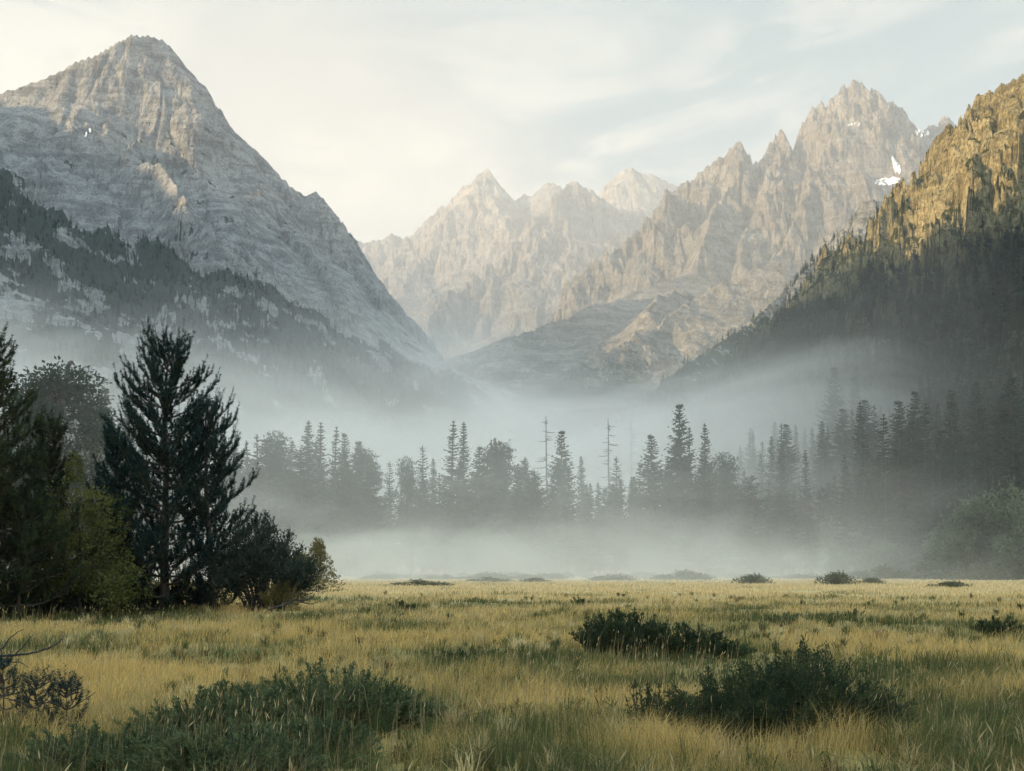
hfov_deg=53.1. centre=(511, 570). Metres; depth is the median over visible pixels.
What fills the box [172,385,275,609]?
pine tree
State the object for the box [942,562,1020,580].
shrub
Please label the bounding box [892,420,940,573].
conifer tree
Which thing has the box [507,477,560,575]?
conifer tree
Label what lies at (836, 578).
shrub
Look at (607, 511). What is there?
conifer tree
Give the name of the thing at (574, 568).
willow tree
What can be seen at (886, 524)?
conifer tree
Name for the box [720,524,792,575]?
willow tree
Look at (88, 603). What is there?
bush
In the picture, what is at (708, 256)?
tall mountain
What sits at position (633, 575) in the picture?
shrub
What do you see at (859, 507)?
conifer tree
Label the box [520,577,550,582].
shrub
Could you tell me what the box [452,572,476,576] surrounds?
shrub
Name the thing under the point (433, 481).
conifer tree
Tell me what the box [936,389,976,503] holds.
conifer tree
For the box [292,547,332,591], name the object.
tree
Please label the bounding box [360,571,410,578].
shrub
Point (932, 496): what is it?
conifer tree
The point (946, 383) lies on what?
conifer tree
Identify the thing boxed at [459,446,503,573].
conifer tree
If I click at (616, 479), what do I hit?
conifer tree
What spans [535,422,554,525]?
dead tree
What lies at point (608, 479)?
dead tree
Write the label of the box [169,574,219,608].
bush
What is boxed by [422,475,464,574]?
conifer tree
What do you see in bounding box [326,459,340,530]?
conifer tree
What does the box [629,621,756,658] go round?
shrub
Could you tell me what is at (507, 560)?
willow tree
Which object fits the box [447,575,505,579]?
shrub
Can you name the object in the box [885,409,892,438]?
conifer tree
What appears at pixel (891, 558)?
willow tree
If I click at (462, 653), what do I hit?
shrub
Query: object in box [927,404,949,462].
conifer tree
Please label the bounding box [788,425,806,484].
conifer tree
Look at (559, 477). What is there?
conifer tree
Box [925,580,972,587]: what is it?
shrub
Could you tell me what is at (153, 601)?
bush
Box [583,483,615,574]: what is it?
conifer tree
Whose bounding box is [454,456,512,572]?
conifer tree
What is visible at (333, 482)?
conifer tree
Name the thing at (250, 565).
tall bush
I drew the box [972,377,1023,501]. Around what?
conifer tree
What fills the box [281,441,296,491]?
conifer tree
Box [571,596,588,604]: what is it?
shrub
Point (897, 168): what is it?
snow patch
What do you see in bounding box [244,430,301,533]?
pine tree
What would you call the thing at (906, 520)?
conifer tree
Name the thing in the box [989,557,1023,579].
shrub
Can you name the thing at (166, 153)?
mountain
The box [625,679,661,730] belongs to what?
shrub
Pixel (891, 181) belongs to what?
snow patch
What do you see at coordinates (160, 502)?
pine tree
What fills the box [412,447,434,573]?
conifer tree
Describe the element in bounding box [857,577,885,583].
shrub
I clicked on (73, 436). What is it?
pine tree
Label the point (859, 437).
conifer tree
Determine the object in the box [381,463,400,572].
conifer tree
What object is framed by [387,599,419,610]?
shrub
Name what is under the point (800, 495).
conifer tree
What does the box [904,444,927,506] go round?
conifer tree
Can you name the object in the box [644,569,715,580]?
shrub
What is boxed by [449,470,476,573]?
conifer tree
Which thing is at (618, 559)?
pine tree
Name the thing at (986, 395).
conifer tree
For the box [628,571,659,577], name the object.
shrub
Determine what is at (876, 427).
conifer tree
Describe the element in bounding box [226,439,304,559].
conifer tree
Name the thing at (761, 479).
conifer tree
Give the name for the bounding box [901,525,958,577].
willow tree
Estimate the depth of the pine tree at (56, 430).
40.17 m
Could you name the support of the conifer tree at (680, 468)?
on the ground at (417, 571)
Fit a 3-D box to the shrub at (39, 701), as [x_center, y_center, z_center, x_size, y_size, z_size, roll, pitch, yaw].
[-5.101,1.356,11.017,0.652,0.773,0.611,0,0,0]
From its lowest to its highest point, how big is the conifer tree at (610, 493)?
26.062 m
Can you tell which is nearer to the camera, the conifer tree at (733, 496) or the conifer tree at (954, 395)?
the conifer tree at (733, 496)
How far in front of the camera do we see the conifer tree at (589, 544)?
261.69 m
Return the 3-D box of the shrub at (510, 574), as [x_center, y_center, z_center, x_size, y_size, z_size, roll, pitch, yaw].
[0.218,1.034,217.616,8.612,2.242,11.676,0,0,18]
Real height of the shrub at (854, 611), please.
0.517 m
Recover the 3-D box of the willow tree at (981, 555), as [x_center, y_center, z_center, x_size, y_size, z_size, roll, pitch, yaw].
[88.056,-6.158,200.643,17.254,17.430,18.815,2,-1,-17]
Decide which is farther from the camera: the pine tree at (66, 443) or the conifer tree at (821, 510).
the conifer tree at (821, 510)
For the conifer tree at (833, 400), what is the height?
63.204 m
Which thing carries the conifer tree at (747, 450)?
on the mountain crag
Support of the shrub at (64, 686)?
on the ground at (417, 571)
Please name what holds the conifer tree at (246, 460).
on the ground at (417, 571)
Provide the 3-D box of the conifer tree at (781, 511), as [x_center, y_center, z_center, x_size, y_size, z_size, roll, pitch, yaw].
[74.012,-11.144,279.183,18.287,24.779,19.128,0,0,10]
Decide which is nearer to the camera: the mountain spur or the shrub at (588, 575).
the shrub at (588, 575)
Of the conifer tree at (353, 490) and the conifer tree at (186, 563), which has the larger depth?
the conifer tree at (353, 490)
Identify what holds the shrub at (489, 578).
on the ground at (417, 571)
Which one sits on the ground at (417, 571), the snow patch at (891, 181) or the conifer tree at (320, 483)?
the conifer tree at (320, 483)
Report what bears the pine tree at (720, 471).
on the ground at (417, 571)
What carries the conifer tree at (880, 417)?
on the mountain crag
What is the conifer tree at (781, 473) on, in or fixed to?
on the ground at (417, 571)
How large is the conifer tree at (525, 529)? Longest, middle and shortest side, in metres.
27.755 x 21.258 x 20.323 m
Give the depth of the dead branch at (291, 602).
39.48 m
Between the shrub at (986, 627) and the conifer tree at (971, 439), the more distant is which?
the conifer tree at (971, 439)
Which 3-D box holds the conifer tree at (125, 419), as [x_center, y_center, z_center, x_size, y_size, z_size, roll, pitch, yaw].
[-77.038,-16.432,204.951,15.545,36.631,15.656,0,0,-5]
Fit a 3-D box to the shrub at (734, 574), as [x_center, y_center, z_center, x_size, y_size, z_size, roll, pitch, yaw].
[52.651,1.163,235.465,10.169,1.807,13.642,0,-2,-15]
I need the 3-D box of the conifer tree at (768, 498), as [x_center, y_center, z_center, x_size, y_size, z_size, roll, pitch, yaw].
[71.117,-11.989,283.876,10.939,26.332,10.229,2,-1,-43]
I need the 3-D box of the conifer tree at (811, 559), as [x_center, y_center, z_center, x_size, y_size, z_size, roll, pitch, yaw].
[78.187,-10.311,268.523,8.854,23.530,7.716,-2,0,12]
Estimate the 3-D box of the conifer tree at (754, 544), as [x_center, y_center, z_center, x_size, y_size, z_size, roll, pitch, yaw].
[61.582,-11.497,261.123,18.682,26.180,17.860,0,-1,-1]
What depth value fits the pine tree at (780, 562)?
260.73 m
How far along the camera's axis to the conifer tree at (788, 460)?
425.50 m
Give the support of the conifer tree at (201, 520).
on the ground at (417, 571)
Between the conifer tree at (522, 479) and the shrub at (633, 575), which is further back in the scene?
the conifer tree at (522, 479)
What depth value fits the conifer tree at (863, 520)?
265.44 m
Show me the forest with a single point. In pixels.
(300, 426)
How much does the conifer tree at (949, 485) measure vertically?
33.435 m
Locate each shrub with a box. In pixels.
[0,643,33,723]
[0,664,64,731]
[2,720,193,770]
[43,663,95,734]
[98,678,309,743]
[108,717,334,770]
[221,709,383,763]
[229,655,453,729]
[345,571,369,576]
[357,574,395,579]
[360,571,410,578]
[380,578,453,585]
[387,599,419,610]
[402,574,450,578]
[422,574,452,579]
[424,644,508,662]
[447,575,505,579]
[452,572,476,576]
[464,576,513,581]
[468,571,511,578]
[490,571,529,578]
[502,573,538,579]
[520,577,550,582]
[530,572,567,579]
[556,570,574,578]
[568,605,670,658]
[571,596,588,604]
[580,572,598,577]
[588,573,639,580]
[612,573,643,577]
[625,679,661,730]
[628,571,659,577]
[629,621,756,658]
[634,633,920,751]
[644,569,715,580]
[699,571,720,577]
[722,572,767,577]
[728,572,776,583]
[753,612,803,625]
[783,573,822,578]
[812,570,858,584]
[837,608,864,616]
[844,577,887,579]
[846,563,916,578]
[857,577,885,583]
[891,564,956,579]
[925,575,960,579]
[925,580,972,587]
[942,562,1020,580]
[970,613,1023,637]
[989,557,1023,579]
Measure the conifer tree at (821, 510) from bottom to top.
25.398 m
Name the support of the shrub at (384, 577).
on the ground at (417, 571)
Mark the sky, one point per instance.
(383, 110)
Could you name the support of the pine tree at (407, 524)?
on the ground at (417, 571)
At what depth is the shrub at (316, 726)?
9.54 m
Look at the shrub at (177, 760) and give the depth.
8.35 m
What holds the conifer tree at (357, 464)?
on the ground at (417, 571)
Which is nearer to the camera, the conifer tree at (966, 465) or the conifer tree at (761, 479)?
the conifer tree at (966, 465)
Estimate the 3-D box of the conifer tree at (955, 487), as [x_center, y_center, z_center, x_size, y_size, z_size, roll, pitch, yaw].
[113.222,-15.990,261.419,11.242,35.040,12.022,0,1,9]
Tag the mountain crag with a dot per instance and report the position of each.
(971, 170)
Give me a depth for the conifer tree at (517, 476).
270.82 m
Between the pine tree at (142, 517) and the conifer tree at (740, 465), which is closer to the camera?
the pine tree at (142, 517)
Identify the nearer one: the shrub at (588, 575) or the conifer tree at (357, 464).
the shrub at (588, 575)
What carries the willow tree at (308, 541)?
on the ground at (417, 571)
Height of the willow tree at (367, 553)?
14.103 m
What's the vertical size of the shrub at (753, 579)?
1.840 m
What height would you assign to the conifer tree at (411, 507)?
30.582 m
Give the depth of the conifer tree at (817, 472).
444.02 m
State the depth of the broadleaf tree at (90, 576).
38.22 m
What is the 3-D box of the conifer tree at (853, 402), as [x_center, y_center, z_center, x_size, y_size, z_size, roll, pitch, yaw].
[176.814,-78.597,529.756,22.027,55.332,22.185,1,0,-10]
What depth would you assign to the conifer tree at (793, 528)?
283.35 m
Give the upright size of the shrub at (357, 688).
0.815 m
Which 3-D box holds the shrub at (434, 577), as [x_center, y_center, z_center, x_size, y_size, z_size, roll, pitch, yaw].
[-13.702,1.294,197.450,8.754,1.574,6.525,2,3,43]
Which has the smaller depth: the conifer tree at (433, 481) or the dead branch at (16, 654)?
the dead branch at (16, 654)
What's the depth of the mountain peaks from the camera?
4438.58 m
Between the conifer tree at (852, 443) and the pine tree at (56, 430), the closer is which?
the pine tree at (56, 430)
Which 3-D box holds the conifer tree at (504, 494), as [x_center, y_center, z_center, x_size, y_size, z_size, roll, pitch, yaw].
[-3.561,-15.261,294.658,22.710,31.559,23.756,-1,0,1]
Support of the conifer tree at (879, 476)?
on the ground at (417, 571)
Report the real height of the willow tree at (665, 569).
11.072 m
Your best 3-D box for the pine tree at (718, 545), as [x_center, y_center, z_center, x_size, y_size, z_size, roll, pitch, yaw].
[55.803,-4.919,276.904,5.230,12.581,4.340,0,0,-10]
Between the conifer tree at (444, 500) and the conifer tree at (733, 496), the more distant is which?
the conifer tree at (733, 496)
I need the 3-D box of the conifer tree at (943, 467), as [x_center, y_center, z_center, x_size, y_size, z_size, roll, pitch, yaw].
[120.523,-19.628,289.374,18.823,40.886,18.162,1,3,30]
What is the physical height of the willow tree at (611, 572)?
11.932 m
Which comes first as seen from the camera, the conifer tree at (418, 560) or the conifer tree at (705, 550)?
the conifer tree at (705, 550)
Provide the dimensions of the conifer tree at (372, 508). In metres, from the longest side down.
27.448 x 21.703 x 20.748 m
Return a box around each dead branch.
[0,629,62,700]
[267,590,316,610]
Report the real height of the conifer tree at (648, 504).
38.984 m
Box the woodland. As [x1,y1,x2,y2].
[641,183,898,421]
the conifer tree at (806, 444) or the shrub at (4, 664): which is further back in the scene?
the conifer tree at (806, 444)
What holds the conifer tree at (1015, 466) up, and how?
on the ground at (417, 571)
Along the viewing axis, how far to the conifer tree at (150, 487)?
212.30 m
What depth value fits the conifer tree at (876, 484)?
302.84 m
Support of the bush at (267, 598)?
on the ground at (417, 571)
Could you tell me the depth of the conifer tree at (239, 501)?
279.08 m
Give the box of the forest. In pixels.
[0,167,480,500]
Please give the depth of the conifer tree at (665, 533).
273.26 m
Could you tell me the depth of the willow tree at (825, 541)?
282.39 m
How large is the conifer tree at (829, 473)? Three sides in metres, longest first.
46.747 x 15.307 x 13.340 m
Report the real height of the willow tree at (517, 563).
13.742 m
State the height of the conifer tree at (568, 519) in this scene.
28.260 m
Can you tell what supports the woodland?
on the mountain spur
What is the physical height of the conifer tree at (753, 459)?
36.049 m
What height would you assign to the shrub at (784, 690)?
1.112 m
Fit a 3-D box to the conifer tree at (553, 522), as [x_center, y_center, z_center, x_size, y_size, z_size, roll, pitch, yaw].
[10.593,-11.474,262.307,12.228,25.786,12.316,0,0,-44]
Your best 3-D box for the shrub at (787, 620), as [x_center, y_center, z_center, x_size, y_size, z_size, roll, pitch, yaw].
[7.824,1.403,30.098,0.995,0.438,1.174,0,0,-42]
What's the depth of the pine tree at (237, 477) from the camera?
293.46 m
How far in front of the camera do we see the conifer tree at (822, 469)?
440.75 m
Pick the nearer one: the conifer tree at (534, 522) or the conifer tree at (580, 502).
the conifer tree at (534, 522)
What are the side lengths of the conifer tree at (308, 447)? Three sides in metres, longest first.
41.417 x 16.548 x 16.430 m
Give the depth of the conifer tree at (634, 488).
288.61 m
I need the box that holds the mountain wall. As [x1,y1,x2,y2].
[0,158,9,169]
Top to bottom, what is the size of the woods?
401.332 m
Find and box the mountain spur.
[560,199,882,465]
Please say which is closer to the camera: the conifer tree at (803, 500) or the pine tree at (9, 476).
the pine tree at (9, 476)
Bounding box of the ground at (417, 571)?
[0,538,1023,770]
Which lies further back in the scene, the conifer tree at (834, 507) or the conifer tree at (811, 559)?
the conifer tree at (834, 507)
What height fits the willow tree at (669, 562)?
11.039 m
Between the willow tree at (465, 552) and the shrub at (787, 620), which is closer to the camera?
the shrub at (787, 620)
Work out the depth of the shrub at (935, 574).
203.67 m
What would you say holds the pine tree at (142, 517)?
on the ground at (417, 571)
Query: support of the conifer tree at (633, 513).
on the ground at (417, 571)
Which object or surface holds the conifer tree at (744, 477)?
on the ground at (417, 571)
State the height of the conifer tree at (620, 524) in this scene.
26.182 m
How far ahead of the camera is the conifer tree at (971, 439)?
406.65 m
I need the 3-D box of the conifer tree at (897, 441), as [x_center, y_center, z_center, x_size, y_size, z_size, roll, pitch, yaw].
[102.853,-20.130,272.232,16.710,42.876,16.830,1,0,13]
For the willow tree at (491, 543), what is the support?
on the ground at (417, 571)
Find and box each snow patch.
[875,177,899,184]
[892,156,900,173]
[915,129,928,136]
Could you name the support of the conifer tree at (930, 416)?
on the mountain crag
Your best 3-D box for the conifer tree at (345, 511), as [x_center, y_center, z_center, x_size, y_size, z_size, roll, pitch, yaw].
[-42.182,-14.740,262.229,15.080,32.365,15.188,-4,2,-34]
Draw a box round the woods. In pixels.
[678,214,1023,529]
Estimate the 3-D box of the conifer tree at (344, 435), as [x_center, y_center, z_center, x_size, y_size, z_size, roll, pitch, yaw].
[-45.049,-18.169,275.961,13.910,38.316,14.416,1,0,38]
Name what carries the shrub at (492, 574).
on the ground at (417, 571)
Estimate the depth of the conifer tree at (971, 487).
308.23 m
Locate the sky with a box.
[0,0,1023,242]
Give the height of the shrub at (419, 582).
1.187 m
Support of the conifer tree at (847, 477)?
on the ground at (417, 571)
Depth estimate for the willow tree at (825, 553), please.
272.90 m
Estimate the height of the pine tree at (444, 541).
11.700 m
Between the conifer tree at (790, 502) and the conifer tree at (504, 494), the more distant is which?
the conifer tree at (790, 502)
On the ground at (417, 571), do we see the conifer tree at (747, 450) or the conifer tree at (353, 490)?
the conifer tree at (353, 490)
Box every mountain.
[0,35,593,543]
[442,79,954,431]
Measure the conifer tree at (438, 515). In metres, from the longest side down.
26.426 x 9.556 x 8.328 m
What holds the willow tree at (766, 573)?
on the ground at (417, 571)
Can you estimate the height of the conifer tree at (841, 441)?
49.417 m
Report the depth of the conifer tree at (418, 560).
295.08 m
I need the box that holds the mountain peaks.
[357,167,676,428]
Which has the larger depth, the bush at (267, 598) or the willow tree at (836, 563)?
the willow tree at (836, 563)
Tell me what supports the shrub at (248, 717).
on the ground at (417, 571)
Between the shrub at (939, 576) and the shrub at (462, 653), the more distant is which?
the shrub at (939, 576)
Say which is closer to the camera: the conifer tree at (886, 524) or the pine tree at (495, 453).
the conifer tree at (886, 524)
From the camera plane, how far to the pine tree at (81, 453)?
239.19 m
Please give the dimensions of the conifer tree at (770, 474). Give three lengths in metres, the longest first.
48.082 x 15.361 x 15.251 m
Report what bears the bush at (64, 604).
on the ground at (417, 571)
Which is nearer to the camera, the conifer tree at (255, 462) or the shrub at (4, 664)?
the shrub at (4, 664)
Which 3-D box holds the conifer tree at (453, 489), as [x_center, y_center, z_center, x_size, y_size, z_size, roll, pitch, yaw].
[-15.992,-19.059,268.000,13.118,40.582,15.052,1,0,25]
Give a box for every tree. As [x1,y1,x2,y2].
[0,321,65,615]
[0,355,131,559]
[0,375,91,545]
[0,408,21,569]
[0,473,103,620]
[20,407,77,614]
[22,445,158,616]
[51,414,88,502]
[58,382,133,567]
[69,431,102,510]
[71,478,166,612]
[75,388,140,556]
[79,411,141,610]
[90,316,246,610]
[117,399,151,560]
[134,449,154,547]
[146,437,193,568]
[158,426,196,574]
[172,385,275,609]
[189,445,213,572]
[211,438,239,565]
[211,451,255,528]
[220,461,261,540]
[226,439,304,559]
[228,447,255,534]
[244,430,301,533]
[245,436,277,541]
[261,448,339,559]
[265,440,310,508]
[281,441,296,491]
[284,519,352,576]
[287,421,330,539]
[287,441,330,500]
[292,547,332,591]
[306,422,335,556]
[308,537,347,592]
[310,463,330,529]
[322,427,343,558]
[323,433,358,573]
[323,451,380,572]
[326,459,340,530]
[339,472,365,571]
[340,471,407,573]
[348,440,381,525]
[348,525,420,576]
[349,445,394,538]
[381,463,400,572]
[385,455,427,573]
[396,486,405,563]
[400,476,415,568]
[406,480,436,571]
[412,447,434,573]
[415,458,440,573]
[422,473,455,574]
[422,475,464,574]
[425,421,471,574]
[434,531,455,573]
[441,522,516,575]
[449,422,486,573]
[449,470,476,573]
[453,522,509,573]
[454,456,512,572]
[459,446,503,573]
[470,539,525,573]
[481,438,527,542]
[485,534,559,574]
[489,463,525,535]
[496,470,564,574]
[498,464,524,569]
[505,472,515,499]
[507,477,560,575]
[508,461,542,515]
[513,457,530,515]
[533,477,572,574]
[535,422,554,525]
[537,521,597,574]
[544,430,583,571]
[550,466,584,571]
[570,485,592,540]
[571,483,614,574]
[574,456,593,554]
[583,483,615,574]
[590,489,618,573]
[594,484,625,572]
[597,425,624,511]
[601,552,642,573]
[604,527,630,575]
[606,479,642,573]
[607,456,626,571]
[616,476,643,572]
[622,537,677,574]
[625,424,643,480]
[625,434,668,572]
[625,480,649,573]
[635,464,645,570]
[641,460,684,571]
[643,403,712,572]
[643,553,695,572]
[668,458,733,572]
[681,427,707,571]
[691,424,724,572]
[706,523,778,574]
[707,451,746,529]
[707,463,719,567]
[707,467,746,562]
[711,531,726,567]
[714,472,737,573]
[719,475,787,573]
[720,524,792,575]
[733,526,809,575]
[736,447,747,488]
[737,472,746,518]
[743,427,760,477]
[746,431,760,484]
[754,441,769,506]
[757,436,777,516]
[759,444,803,573]
[761,480,774,528]
[762,485,813,574]
[763,422,780,486]
[763,424,812,526]
[768,518,791,575]
[772,423,798,494]
[777,489,798,568]
[785,487,807,573]
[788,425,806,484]
[791,424,800,459]
[795,450,821,572]
[795,487,826,575]
[795,513,867,574]
[796,486,804,572]
[798,428,810,479]
[799,487,839,572]
[802,367,856,468]
[802,420,839,522]
[805,529,820,570]
[806,429,819,482]
[807,428,836,517]
[810,408,856,505]
[816,516,882,574]
[817,426,839,520]
[817,544,859,576]
[818,483,840,527]
[823,475,841,544]
[829,454,864,574]
[837,463,856,547]
[838,400,885,514]
[838,401,876,526]
[839,366,864,458]
[839,459,888,538]
[844,412,855,493]
[848,432,881,571]
[848,534,910,576]
[849,474,866,523]
[851,471,868,545]
[855,414,909,559]
[859,449,939,566]
[869,416,922,566]
[870,406,884,460]
[870,454,901,565]
[877,406,882,432]
[884,400,908,477]
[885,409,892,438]
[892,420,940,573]
[898,391,933,463]
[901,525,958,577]
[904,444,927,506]
[907,526,972,567]
[908,496,1010,578]
[920,455,945,539]
[922,389,936,455]
[922,430,959,542]
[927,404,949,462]
[927,475,1023,579]
[931,341,958,411]
[933,442,968,563]
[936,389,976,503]
[941,464,959,515]
[948,391,963,459]
[957,381,994,497]
[957,467,974,528]
[958,462,977,506]
[959,466,977,516]
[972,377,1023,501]
[974,378,995,444]
[974,394,1020,485]
[976,487,1023,580]
[987,418,1023,550]
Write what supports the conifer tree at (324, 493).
on the ground at (417, 571)
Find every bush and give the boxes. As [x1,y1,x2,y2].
[1,585,82,616]
[65,582,136,615]
[123,573,174,611]
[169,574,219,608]
[203,510,326,611]
[257,579,303,611]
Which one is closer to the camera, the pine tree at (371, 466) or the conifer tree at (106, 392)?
the conifer tree at (106, 392)
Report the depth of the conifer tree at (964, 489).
277.58 m
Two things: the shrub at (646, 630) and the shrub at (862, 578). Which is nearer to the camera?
the shrub at (646, 630)
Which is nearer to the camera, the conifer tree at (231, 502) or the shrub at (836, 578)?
the shrub at (836, 578)
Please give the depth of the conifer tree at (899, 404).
406.33 m
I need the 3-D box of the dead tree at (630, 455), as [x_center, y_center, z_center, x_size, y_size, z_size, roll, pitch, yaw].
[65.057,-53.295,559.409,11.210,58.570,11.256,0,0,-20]
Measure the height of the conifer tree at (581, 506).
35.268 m
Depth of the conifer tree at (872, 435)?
436.16 m
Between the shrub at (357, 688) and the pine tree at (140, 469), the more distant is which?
the pine tree at (140, 469)
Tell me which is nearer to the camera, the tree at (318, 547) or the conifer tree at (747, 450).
the tree at (318, 547)
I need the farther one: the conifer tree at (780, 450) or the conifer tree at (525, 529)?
the conifer tree at (780, 450)
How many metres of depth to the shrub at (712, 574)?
235.14 m
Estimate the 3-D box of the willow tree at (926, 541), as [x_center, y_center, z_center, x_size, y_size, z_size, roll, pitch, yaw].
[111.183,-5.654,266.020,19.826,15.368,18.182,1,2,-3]
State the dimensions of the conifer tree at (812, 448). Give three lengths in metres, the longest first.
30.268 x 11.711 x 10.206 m
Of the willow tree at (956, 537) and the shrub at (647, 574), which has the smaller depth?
the willow tree at (956, 537)
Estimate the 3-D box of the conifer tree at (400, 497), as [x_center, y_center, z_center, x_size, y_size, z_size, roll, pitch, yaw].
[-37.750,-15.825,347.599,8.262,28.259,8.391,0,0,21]
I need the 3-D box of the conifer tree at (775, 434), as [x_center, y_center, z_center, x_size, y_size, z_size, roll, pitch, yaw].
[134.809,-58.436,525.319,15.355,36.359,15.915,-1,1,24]
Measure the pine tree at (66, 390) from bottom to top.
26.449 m
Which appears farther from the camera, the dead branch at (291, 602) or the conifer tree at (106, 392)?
the conifer tree at (106, 392)
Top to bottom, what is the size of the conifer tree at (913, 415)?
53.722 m
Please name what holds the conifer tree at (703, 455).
on the ground at (417, 571)
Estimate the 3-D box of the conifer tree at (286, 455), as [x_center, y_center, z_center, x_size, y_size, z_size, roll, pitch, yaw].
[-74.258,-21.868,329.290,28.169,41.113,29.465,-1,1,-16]
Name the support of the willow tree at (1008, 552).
on the ground at (417, 571)
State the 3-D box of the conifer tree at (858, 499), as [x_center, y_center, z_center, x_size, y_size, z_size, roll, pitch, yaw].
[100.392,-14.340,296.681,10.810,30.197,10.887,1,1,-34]
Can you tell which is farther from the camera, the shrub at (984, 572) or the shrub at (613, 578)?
the shrub at (984, 572)
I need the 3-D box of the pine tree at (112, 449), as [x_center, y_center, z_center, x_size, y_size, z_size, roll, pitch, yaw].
[-16.848,-2.439,43.046,2.551,8.418,2.847,0,0,0]
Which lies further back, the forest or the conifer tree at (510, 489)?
the forest
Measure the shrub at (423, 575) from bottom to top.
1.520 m
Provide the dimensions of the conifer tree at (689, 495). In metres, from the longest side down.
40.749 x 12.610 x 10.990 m
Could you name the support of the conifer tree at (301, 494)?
on the ground at (417, 571)
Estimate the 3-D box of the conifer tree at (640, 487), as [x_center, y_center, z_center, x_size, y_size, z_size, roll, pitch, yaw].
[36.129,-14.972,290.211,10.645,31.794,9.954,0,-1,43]
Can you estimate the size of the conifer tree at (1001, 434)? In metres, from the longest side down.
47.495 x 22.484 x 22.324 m
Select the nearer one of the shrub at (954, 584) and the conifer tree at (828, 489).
the shrub at (954, 584)
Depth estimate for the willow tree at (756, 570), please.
286.88 m
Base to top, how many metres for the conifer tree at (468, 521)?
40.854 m
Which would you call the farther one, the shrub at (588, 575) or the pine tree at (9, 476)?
the shrub at (588, 575)
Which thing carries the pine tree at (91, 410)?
on the ground at (417, 571)
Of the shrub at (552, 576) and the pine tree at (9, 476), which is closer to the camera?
the pine tree at (9, 476)
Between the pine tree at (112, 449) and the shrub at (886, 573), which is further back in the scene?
the shrub at (886, 573)
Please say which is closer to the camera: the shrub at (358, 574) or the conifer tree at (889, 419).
the shrub at (358, 574)
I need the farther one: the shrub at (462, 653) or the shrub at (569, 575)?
the shrub at (569, 575)
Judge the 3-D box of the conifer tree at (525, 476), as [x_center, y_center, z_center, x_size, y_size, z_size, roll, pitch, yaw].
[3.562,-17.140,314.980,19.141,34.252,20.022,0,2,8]
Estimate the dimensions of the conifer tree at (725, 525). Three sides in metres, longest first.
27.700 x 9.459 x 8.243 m
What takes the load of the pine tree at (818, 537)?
on the ground at (417, 571)
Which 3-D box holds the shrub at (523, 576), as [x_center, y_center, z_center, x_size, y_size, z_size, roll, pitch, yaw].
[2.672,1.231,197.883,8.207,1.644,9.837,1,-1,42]
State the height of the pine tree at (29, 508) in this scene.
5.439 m
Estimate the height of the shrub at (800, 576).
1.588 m
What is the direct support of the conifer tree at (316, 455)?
on the ground at (417, 571)
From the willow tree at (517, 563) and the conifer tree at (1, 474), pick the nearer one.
the conifer tree at (1, 474)
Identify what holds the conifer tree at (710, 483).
on the ground at (417, 571)
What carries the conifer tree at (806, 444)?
on the mountain crag
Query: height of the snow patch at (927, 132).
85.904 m
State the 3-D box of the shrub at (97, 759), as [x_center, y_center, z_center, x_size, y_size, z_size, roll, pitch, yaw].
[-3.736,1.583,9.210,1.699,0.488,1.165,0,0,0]
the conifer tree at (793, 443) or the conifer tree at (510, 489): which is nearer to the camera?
the conifer tree at (510, 489)
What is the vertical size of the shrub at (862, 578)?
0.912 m

